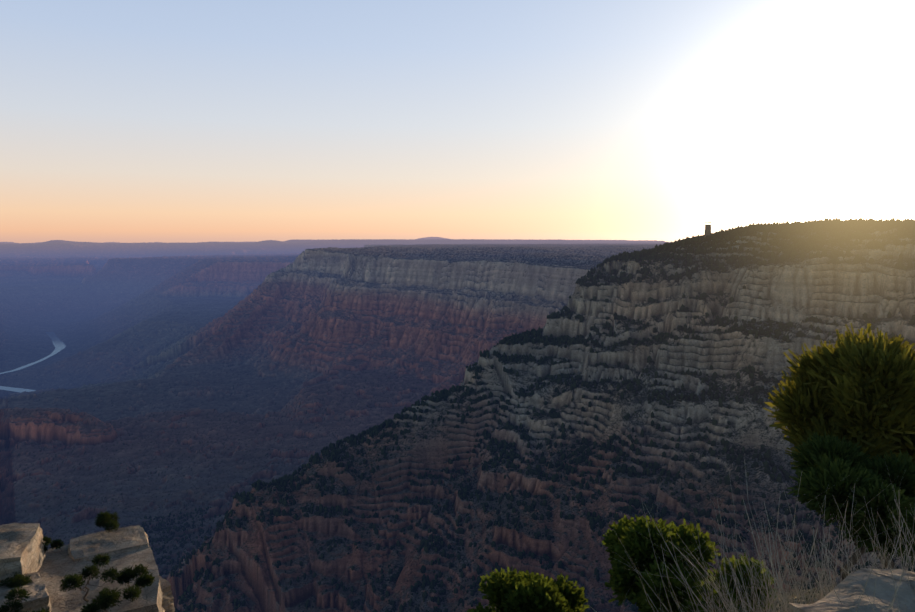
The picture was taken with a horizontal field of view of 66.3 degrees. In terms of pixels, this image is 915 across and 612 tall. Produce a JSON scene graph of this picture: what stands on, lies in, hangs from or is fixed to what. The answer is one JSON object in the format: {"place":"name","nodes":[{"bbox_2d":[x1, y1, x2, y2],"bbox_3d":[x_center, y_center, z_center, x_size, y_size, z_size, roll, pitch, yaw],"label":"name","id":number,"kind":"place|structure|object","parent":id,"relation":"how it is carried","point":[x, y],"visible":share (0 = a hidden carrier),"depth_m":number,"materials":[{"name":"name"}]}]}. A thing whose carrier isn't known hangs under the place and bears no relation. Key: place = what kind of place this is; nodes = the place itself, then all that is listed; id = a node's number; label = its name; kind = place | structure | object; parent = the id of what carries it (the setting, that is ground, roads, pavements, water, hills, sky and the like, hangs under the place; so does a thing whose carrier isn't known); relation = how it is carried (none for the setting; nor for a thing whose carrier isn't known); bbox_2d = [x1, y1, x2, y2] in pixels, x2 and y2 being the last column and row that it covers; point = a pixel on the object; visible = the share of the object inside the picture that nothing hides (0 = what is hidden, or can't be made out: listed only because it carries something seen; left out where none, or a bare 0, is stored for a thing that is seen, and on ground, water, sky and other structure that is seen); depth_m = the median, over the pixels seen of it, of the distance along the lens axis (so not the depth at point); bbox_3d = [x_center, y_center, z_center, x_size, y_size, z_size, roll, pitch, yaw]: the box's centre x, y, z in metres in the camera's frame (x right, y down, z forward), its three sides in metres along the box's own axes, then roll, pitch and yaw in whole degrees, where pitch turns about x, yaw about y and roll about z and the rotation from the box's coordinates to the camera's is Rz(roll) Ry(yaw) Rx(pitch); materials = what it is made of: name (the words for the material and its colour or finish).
{"place":"outdoors","nodes":[
{"label":"outdoors","id":0,"kind":"place"},
{"bbox_2d":[0,332,65,392],"bbox_3d":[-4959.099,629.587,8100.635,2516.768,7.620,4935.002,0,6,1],"label":"river water","id":1,"kind":"structure","parent":0,"point":[59,344],"depth_m":8294.85,"materials":[{"name":"liquid"}]},
{"bbox_2d":[0,226,914,611],"bbox_3d":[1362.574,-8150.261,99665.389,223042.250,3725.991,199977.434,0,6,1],"label":"canyon","id":2,"kind":"structure","parent":0,"point":[184,378],"depth_m":1805.20,"materials":[{"name":"brown stone"}]},
{"bbox_2d":[0,523,174,611],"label":"ledge rock","id":3,"kind":"object","parent":2,"relation":"on","point":[22,551],"visible":0.73,"depth_m":34.27,"materials":[{"name":"stone"}]},
{"bbox_2d":[0,572,31,587],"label":"ledge shrub","id":4,"kind":"object","parent":3,"relation":"on","point":[20,580],"visible":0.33,"depth_m":31.48,"materials":[{"name":"green plant"}]},
{"bbox_2d":[0,586,49,611],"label":"ledge shrub","id":5,"kind":"object","parent":3,"relation":"on","point":[15,605],"visible":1,"depth_m":29.39,"materials":[{"name":"green plant"}]},
{"bbox_2d":[42,535,63,552],"bbox_3d":[-21.379,12.630,36.517,1.599,1.308,1.803,0,6,1],"label":"ledge shrub","id":6,"kind":"object","parent":3,"relation":"on","point":[56,543],"visible":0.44,"depth_m":36.62,"materials":[{"name":"green plant"}]},
{"bbox_2d":[59,553,121,601],"bbox_3d":[-16.404,12.700,31.985,2.078,2.066,3.192,0,6,1],"label":"ledge shrub","id":7,"kind":"object","parent":3,"relation":"on","point":[75,581],"visible":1,"depth_m":31.96,"materials":[{"name":"green plant"}]},
{"bbox_2d":[94,511,119,532],"bbox_3d":[-19.304,12.190,38.898,1.380,1.722,1.891,-6,8,-44],"label":"ledge shrub","id":8,"kind":"object","parent":3,"relation":"on","point":[106,521],"visible":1,"depth_m":38.64,"materials":[{"name":"green plant"}]},
{"bbox_2d":[80,584,141,611],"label":"ledge shrub","id":9,"kind":"object","parent":3,"relation":"on","point":[107,599],"visible":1,"depth_m":29.54,"materials":[{"name":"green plant"}]},
{"bbox_2d":[117,563,154,600],"bbox_3d":[-14.921,12.934,32.531,1.552,1.490,1.914,-5,8,-42],"label":"ledge shrub","id":10,"kind":"object","parent":3,"relation":"on","point":[144,579],"visible":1,"depth_m":32.40,"materials":[{"name":"green plant"}]},
{"bbox_2d":[140,217,914,611],"bbox_3d":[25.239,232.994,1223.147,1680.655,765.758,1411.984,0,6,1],"label":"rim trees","id":11,"kind":"object","parent":2,"relation":"on","point":[860,227],"visible":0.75,"depth_m":1072.41,"materials":[{"name":"green plant"}]},
{"bbox_2d":[467,566,589,611],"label":"bush","id":12,"kind":"object","parent":2,"relation":"on","point":[509,590],"visible":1,"depth_m":10.93,"materials":[{"name":"green plant"}]},
{"bbox_2d":[602,515,776,611],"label":"bush","id":13,"kind":"object","parent":2,"relation":"on","point":[637,545],"visible":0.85,"depth_m":9.56,"materials":[{"name":"green plant"}]},
{"bbox_2d":[704,222,710,236],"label":"watchtower","id":14,"kind":"structure","parent":2,"relation":"on","point":[707,230],"depth_m":1213.64,"materials":[{"name":"stone"}]},
{"bbox_2d":[591,438,914,611],"bbox_3d":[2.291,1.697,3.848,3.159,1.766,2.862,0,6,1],"label":"dry grass","id":15,"kind":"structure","parent":2,"relation":"on","point":[825,582],"depth_m":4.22,"materials":[{"name":"beige plant"}]},
{"bbox_2d":[763,323,914,568],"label":"juniper","id":16,"kind":"object","parent":2,"relation":"on","point":[860,388],"visible":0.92,"depth_m":11.45,"materials":[{"name":"green plant"}]},
{"bbox_2d":[787,431,914,579],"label":"pinyon","id":17,"kind":"object","parent":2,"relation":"on","point":[826,463],"visible":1,"depth_m":9.17,"materials":[{"name":"green plant"}]},
{"bbox_2d":[789,568,914,611],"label":"corner rock","id":18,"kind":"object","parent":2,"relation":"on","point":[848,596],"visible":0.94,"depth_m":3.10,"materials":[{"name":"stone"}]},
{"bbox_2d":[0,0,914,242],"label":"sky","id":19,"kind":"structure","parent":0,"point":[122,121],"materials":[{"name":"blue"}]}
]}

